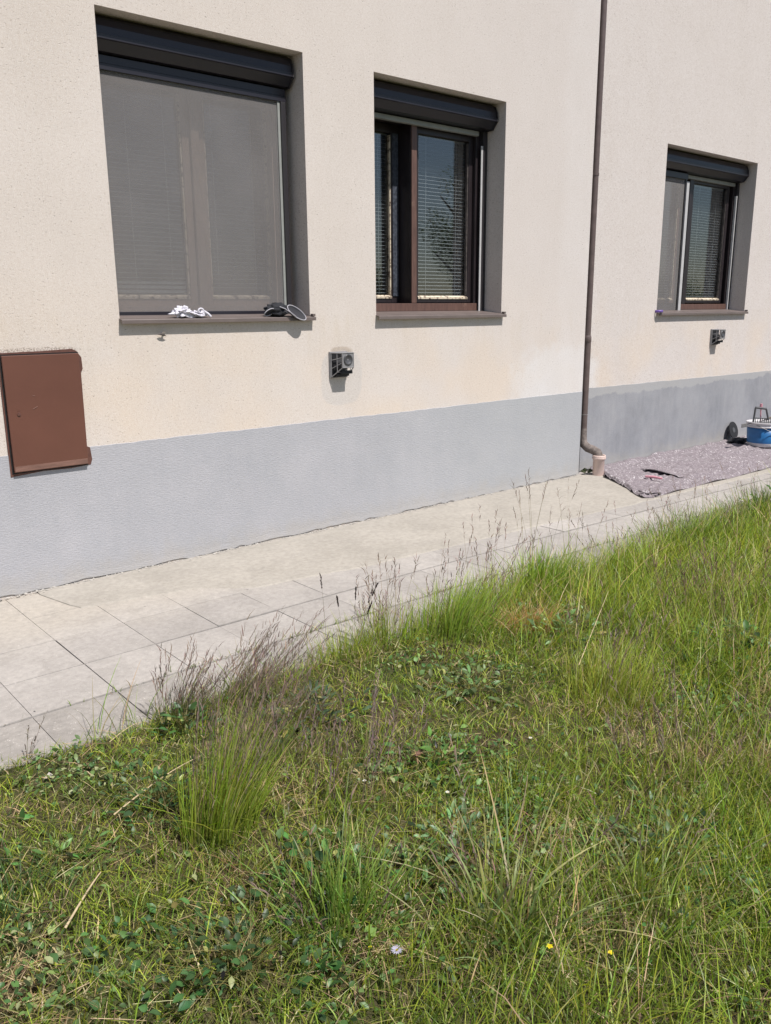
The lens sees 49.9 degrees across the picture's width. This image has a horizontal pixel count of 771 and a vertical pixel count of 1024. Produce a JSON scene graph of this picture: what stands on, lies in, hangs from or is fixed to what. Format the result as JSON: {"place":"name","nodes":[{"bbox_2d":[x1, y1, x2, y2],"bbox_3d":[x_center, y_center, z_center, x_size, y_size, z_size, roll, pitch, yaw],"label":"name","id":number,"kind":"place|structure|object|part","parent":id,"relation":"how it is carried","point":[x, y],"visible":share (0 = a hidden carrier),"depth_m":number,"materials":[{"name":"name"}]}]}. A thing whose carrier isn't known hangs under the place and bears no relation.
{"place":"outdoors","nodes":[
{"label":"outdoors","id":0,"kind":"place"},
{"bbox_2d":[0,467,770,769],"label":"pavement","id":1,"kind":"structure","parent":0,"point":[61,646],"depth_m":4.47,"materials":[{"name":"concrete"}]},
{"bbox_2d":[3,498,751,770],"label":"seam grass","id":2,"kind":"structure","parent":1,"relation":"on","point":[322,628],"depth_m":3.91,"materials":[{"name":"green plant"}]},
{"bbox_2d":[0,474,758,710],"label":"mortar crumbs","id":3,"kind":"object","parent":1,"relation":"on","point":[272,540],"visible":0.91,"depth_m":5.44,"materials":[{"name":"grey concrete"}]},
{"bbox_2d":[70,480,761,745],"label":"verge grass","id":4,"kind":"structure","parent":1,"relation":"on","point":[126,710],"depth_m":3.58,"materials":[{"name":"green plant"}]},
{"bbox_2d":[526,477,619,583],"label":"grass tuft","id":5,"kind":"object","parent":1,"relation":"on","point":[574,547],"visible":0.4,"depth_m":4.74,"materials":[{"name":"green plant"}]},
{"bbox_2d":[581,468,592,472],"bbox_3d":[1.855,-0.384,7.633,0.114,0.049,0.062,1,14,5],"label":"moss lump","id":6,"kind":"object","parent":1,"relation":"on","point":[584,470],"visible":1,"depth_m":7.62,"materials":[{"name":"green plant"}]},
{"bbox_2d":[557,499,718,580],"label":"grass tuft","id":7,"kind":"object","parent":1,"relation":"on","point":[626,545],"visible":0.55,"depth_m":5.02,"materials":[{"name":"green plant"}]},
{"bbox_2d":[590,435,770,497],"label":"drop cloth","id":8,"kind":"object","parent":1,"relation":"on","point":[684,467],"visible":0.94,"depth_m":7.86,"materials":[{"name":"fabric"}]},
{"bbox_2d":[645,475,662,478],"bbox_3d":[2.364,-0.307,7.295,0.152,0.027,0.024,11,18,39],"label":"paint stick","id":9,"kind":"object","parent":8,"relation":"on","point":[650,476],"visible":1,"depth_m":7.29,"materials":[{"name":"pink plastic"}]},
{"bbox_2d":[729,422,737,437],"bbox_3d":[3.983,-0.937,9.482,0.196,0.190,0.062,-12,18,-39],"label":"sanding disc","id":10,"kind":"object","parent":8,"relation":"on","point":[733,430],"visible":0.91,"depth_m":9.47,"materials":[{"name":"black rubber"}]},
{"bbox_2d":[746,419,770,447],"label":"bucket","id":11,"kind":"object","parent":8,"relation":"on","point":[758,434],"visible":0.89,"depth_m":8.88,"materials":[{"name":"blue plastic"}]},
{"bbox_2d":[752,407,770,423],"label":"paint grid","id":12,"kind":"object","parent":11,"relation":"in","point":[762,408],"visible":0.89,"depth_m":8.89,"materials":[{"name":"grey plastic"}]},
{"bbox_2d":[0,465,770,1023],"bbox_3d":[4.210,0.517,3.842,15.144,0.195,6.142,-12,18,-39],"label":"turf","id":13,"kind":"structure","parent":0,"point":[258,865],"depth_m":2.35,"materials":[{"name":"green plant"}]},
{"bbox_2d":[0,806,34,870],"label":"weed","id":14,"kind":"object","parent":13,"relation":"on","point":[23,815],"visible":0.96,"depth_m":2.44,"materials":[{"name":"green plant"}]},
{"bbox_2d":[21,711,47,760],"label":"grass tuft","id":15,"kind":"object","parent":13,"relation":"on","point":[32,740],"visible":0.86,"depth_m":2.86,"materials":[{"name":"plant"}]},
{"bbox_2d":[0,806,134,902],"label":"weed","id":16,"kind":"object","parent":13,"relation":"on","point":[68,842],"visible":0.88,"depth_m":2.33,"materials":[{"name":"green plant"}]},
{"bbox_2d":[0,829,144,1009],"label":"grass tuft","id":17,"kind":"object","parent":13,"relation":"on","point":[9,904],"visible":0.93,"depth_m":2.16,"materials":[{"name":"green plant"}]},
{"bbox_2d":[64,872,100,928],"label":"dry stalk","id":18,"kind":"object","parent":13,"relation":"on","point":[75,910],"visible":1,"depth_m":2.09,"materials":[{"name":"plant"}]},
{"bbox_2d":[109,722,141,741],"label":"dry stalk","id":19,"kind":"object","parent":13,"relation":"on","point":[124,730],"visible":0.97,"depth_m":3.00,"materials":[{"name":"plant"}]},
{"bbox_2d":[113,755,200,814],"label":"dry stalk","id":20,"kind":"object","parent":13,"relation":"on","point":[121,808],"visible":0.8,"depth_m":2.55,"materials":[{"name":"plant"}]},
{"bbox_2d":[87,752,227,853],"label":"weed","id":21,"kind":"object","parent":13,"relation":"on","point":[157,772],"visible":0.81,"depth_m":2.56,"materials":[{"name":"green plant"}]},
{"bbox_2d":[147,693,221,752],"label":"weed","id":22,"kind":"object","parent":13,"relation":"on","point":[190,708],"visible":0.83,"depth_m":3.01,"materials":[{"name":"green plant"}]},
{"bbox_2d":[120,632,269,734],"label":"grass tuft","id":23,"kind":"object","parent":13,"relation":"on","point":[191,685],"visible":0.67,"depth_m":3.12,"materials":[{"name":"plant"}]},
{"bbox_2d":[66,858,367,1023],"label":"weed","id":24,"kind":"object","parent":13,"relation":"on","point":[220,966],"visible":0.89,"depth_m":1.92,"materials":[{"name":"green plant"}]},
{"bbox_2d":[122,611,341,872],"bbox_3d":[-0.455,0.667,2.444,0.664,0.552,0.737,-6,15,-21],"label":"grass tuft","id":25,"kind":"object","parent":13,"relation":"on","point":[228,802],"visible":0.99,"depth_m":2.40,"materials":[{"name":"green plant"}]},
{"bbox_2d":[164,824,316,930],"bbox_3d":[-0.390,0.965,2.212,0.454,0.075,0.608,-5,14,-18],"label":"grass tuft","id":26,"kind":"object","parent":13,"relation":"on","point":[243,879],"visible":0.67,"depth_m":2.23,"materials":[{"name":"green plant"}]},
{"bbox_2d":[190,621,348,783],"bbox_3d":[-0.390,0.634,2.778,0.540,0.456,0.483,-3,14,-9],"label":"grass tuft","id":27,"kind":"object","parent":13,"relation":"on","point":[278,725],"visible":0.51,"depth_m":2.77,"materials":[{"name":"plant"}]},
{"bbox_2d":[204,599,336,721],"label":"grass tuft","id":28,"kind":"object","parent":13,"relation":"on","point":[260,657],"visible":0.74,"depth_m":3.22,"materials":[{"name":"plant"}]},
{"bbox_2d":[239,677,373,748],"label":"weed","id":29,"kind":"object","parent":13,"relation":"on","point":[313,700],"visible":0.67,"depth_m":3.07,"materials":[{"name":"green plant"}]},
{"bbox_2d":[190,666,457,829],"bbox_3d":[-0.122,0.745,2.669,0.761,0.299,0.814,4,14,16],"label":"grass tuft","id":30,"kind":"object","parent":13,"relation":"on","point":[371,739],"visible":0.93,"depth_m":2.71,"materials":[{"name":"green plant"}]},
{"bbox_2d":[203,782,467,1005],"bbox_3d":[-0.115,0.867,2.087,0.666,0.326,0.708,-12,18,-39],"label":"grass tuft","id":31,"kind":"object","parent":13,"relation":"on","point":[336,890],"visible":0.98,"depth_m":2.08,"materials":[{"name":"green plant"}]},
{"bbox_2d":[259,819,423,932],"bbox_3d":[-0.107,0.948,2.205,0.426,0.096,0.421,0,14,2],"label":"weed","id":32,"kind":"object","parent":13,"relation":"on","point":[280,832],"visible":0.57,"depth_m":2.23,"materials":[{"name":"green plant"}]},
{"bbox_2d":[291,573,396,668],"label":"grass tuft","id":33,"kind":"object","parent":13,"relation":"on","point":[340,646],"visible":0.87,"depth_m":3.63,"materials":[{"name":"green plant"}]},
{"bbox_2d":[0,537,770,1023],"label":"ground weeds","id":34,"kind":"object","parent":13,"relation":"on","point":[52,957],"visible":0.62,"depth_m":2.31,"materials":[{"name":"green plant"}]},
{"bbox_2d":[329,553,461,659],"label":"grass tuft","id":35,"kind":"object","parent":13,"relation":"on","point":[381,619],"visible":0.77,"depth_m":3.81,"materials":[{"name":"green plant"}]},
{"bbox_2d":[390,945,402,971],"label":"flower","id":36,"kind":"object","parent":13,"relation":"on","point":[394,948],"visible":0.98,"depth_m":1.91,"materials":[{"name":"white plant"}]},
{"bbox_2d":[413,749,422,756],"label":"dry leaf","id":37,"kind":"object","parent":13,"relation":"on","point":[417,753],"visible":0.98,"depth_m":2.77,"materials":[{"name":"beige plant"}]},
{"bbox_2d":[382,722,490,794],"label":"weed","id":38,"kind":"object","parent":13,"relation":"on","point":[427,747],"visible":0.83,"depth_m":2.79,"materials":[{"name":"green plant"}]},
{"bbox_2d":[382,799,520,885],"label":"weed","id":39,"kind":"object","parent":13,"relation":"on","point":[474,815],"visible":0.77,"depth_m":2.38,"materials":[{"name":"green plant"}]},
{"bbox_2d":[379,529,547,650],"bbox_3d":[0.353,0.364,3.926,0.797,0.515,0.794,-7,15,-25],"label":"grass tuft","id":40,"kind":"object","parent":13,"relation":"on","point":[459,610],"visible":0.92,"depth_m":3.91,"materials":[{"name":"green plant"}]},
{"bbox_2d":[415,664,512,716],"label":"weed","id":41,"kind":"object","parent":13,"relation":"on","point":[472,690],"visible":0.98,"depth_m":3.31,"materials":[{"name":"green plant"}]},
{"bbox_2d":[446,502,546,615],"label":"grass tuft","id":42,"kind":"object","parent":13,"relation":"on","point":[504,583],"visible":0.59,"depth_m":4.24,"materials":[{"name":"green plant"}]},
{"bbox_2d":[512,775,527,843],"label":"dry stalk","id":43,"kind":"object","parent":13,"relation":"on","point":[520,811],"visible":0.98,"depth_m":2.31,"materials":[{"name":"plant"}]},
{"bbox_2d":[476,590,572,640],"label":"grass tuft","id":44,"kind":"object","parent":13,"relation":"on","point":[525,609],"visible":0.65,"depth_m":3.96,"materials":[{"name":"green plant"}]},
{"bbox_2d":[484,470,597,600],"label":"grass tuft","id":45,"kind":"object","parent":13,"relation":"on","point":[550,569],"visible":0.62,"depth_m":4.47,"materials":[{"name":"green plant"}]},
{"bbox_2d":[546,943,552,968],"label":"flower","id":46,"kind":"object","parent":13,"relation":"on","point":[549,946],"visible":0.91,"depth_m":1.91,"materials":[{"name":"yellow plant"}]},
{"bbox_2d":[501,605,616,663],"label":"weed","id":47,"kind":"object","parent":13,"relation":"on","point":[556,623],"visible":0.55,"depth_m":3.85,"materials":[{"name":"green plant"}]},
{"bbox_2d":[356,732,763,1023],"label":"grass tuft","id":48,"kind":"object","parent":13,"relation":"on","point":[534,895],"visible":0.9,"depth_m":2.03,"materials":[{"name":"green plant"}]},
{"bbox_2d":[579,593,607,664],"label":"dry stalk","id":49,"kind":"object","parent":13,"relation":"on","point":[592,631],"visible":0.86,"depth_m":3.53,"materials":[{"name":"plant"}]},
{"bbox_2d":[608,950,613,970],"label":"flower","id":50,"kind":"object","parent":13,"relation":"on","point":[610,952],"visible":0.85,"depth_m":1.89,"materials":[{"name":"yellow plant"}]},
{"bbox_2d":[530,582,716,732],"bbox_3d":[0.958,0.517,3.294,0.907,0.425,0.764,-12,18,-39],"label":"grass tuft","id":51,"kind":"object","parent":13,"relation":"on","point":[618,671],"visible":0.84,"depth_m":3.24,"materials":[{"name":"green plant"}]},
{"bbox_2d":[484,791,770,990],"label":"grass tuft","id":52,"kind":"object","parent":13,"relation":"on","point":[639,870],"visible":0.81,"depth_m":2.07,"materials":[{"name":"green plant"}]},
{"bbox_2d":[543,638,770,820],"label":"grass tuft","id":53,"kind":"object","parent":13,"relation":"on","point":[678,731],"visible":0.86,"depth_m":2.74,"materials":[{"name":"green plant"}]},
{"bbox_2d":[561,771,769,962],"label":"weed","id":54,"kind":"object","parent":13,"relation":"on","point":[668,826],"visible":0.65,"depth_m":2.26,"materials":[{"name":"green plant"}]},
{"bbox_2d":[580,475,764,558],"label":"grass tuft","id":55,"kind":"object","parent":13,"relation":"on","point":[683,524],"visible":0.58,"depth_m":5.47,"materials":[{"name":"green plant"}]},
{"bbox_2d":[596,525,770,639],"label":"grass tuft","id":56,"kind":"object","parent":13,"relation":"on","point":[704,590],"visible":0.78,"depth_m":3.96,"materials":[{"name":"green plant"}]},
{"bbox_2d":[660,463,770,537],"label":"grass tuft","id":57,"kind":"object","parent":13,"relation":"on","point":[755,499],"visible":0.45,"depth_m":6.04,"materials":[{"name":"green plant"}]},
{"bbox_2d":[661,606,770,690],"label":"weed","id":58,"kind":"object","parent":13,"relation":"on","point":[746,624],"visible":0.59,"depth_m":3.57,"materials":[{"name":"green plant"}]},
{"bbox_2d":[727,437,746,443],"bbox_3d":[3.923,-0.799,9.232,0.290,0.070,0.213,-5,15,-19],"label":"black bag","id":59,"kind":"object","parent":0,"point":[740,440],"visible":0.95,"depth_m":9.18,"materials":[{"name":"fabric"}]},
{"label":"ground","id":60,"kind":"structure","parent":0,"visible":0},
{"bbox_2d":[0,0,770,600],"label":"house","id":61,"kind":"structure","parent":60,"relation":"on","point":[394,196],"depth_m":5.97,"materials":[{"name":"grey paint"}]},
{"bbox_2d":[0,349,91,476],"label":"meter cabinet","id":62,"kind":"object","parent":61,"relation":"attached to","point":[43,407],"visible":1,"depth_m":4.41,"materials":[{"name":"brown metal"}]},
{"bbox_3d":[-1.808,-0.532,4.420,0.395,0.606,0.022,-12,18,-39],"label":"door","id":63,"kind":"part","parent":62,"relation":"part of","materials":[{"name":"brown metal"}]},
{"bbox_2d":[168,305,210,317],"bbox_3d":[-1.155,-1.176,4.857,0.273,0.072,0.066,-11,17,-36],"label":"rag","id":64,"kind":"object","parent":61,"relation":"on","point":[184,311],"visible":1,"depth_m":4.84,"materials":[{"name":"white fabric"}]},
{"bbox_2d":[95,14,315,323],"bbox_3d":[-1.087,-1.954,4.954,1.322,1.592,0.385,-12,18,-39],"label":"window","id":65,"kind":"structure","parent":61,"relation":"in","point":[193,68],"depth_m":5.01,"materials":[{"name":"grey wood"}]},
{"bbox_2d":[263,302,305,320],"bbox_3d":[-0.655,-1.277,5.281,0.306,0.117,0.113,-9,16,-32],"label":"cap","id":66,"kind":"object","parent":61,"relation":"on","point":[277,309],"visible":1,"depth_m":5.25,"materials":[{"name":"black fabric"}]},
{"bbox_2d":[329,351,353,377],"bbox_3d":[-0.294,-0.995,5.602,0.150,0.176,0.106,-12,18,-39],"label":"wall vent","id":67,"kind":"object","parent":61,"relation":"attached to","point":[341,363],"depth_m":5.59,"materials":[{"name":"grey plastic"}]},
{"bbox_2d":[374,79,506,318],"bbox_3d":[0.297,-2.252,6.164,1.325,1.574,0.480,-12,18,-39],"label":"window","id":68,"kind":"structure","parent":61,"relation":"in","point":[417,113],"depth_m":6.22,"materials":[{"name":"brown metal"}]},
{"bbox_2d":[579,0,606,475],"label":"downpipe","id":69,"kind":"object","parent":61,"relation":"attached to","point":[598,457],"visible":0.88,"depth_m":7.22,"materials":[{"name":"plastic"}]},
{"bbox_2d":[657,148,748,314],"bbox_3d":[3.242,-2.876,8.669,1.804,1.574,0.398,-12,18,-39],"label":"window","id":70,"kind":"structure","parent":61,"relation":"in","point":[688,171],"depth_m":8.75,"materials":[{"name":"brown metal"}]},
{"bbox_2d":[709,329,725,344],"bbox_3d":[3.577,-1.882,8.915,0.150,0.170,0.106,-12,18,-39],"label":"wall vent","id":71,"kind":"object","parent":61,"relation":"attached to","point":[715,336],"depth_m":8.90,"materials":[{"name":"grey plastic"}]}
]}

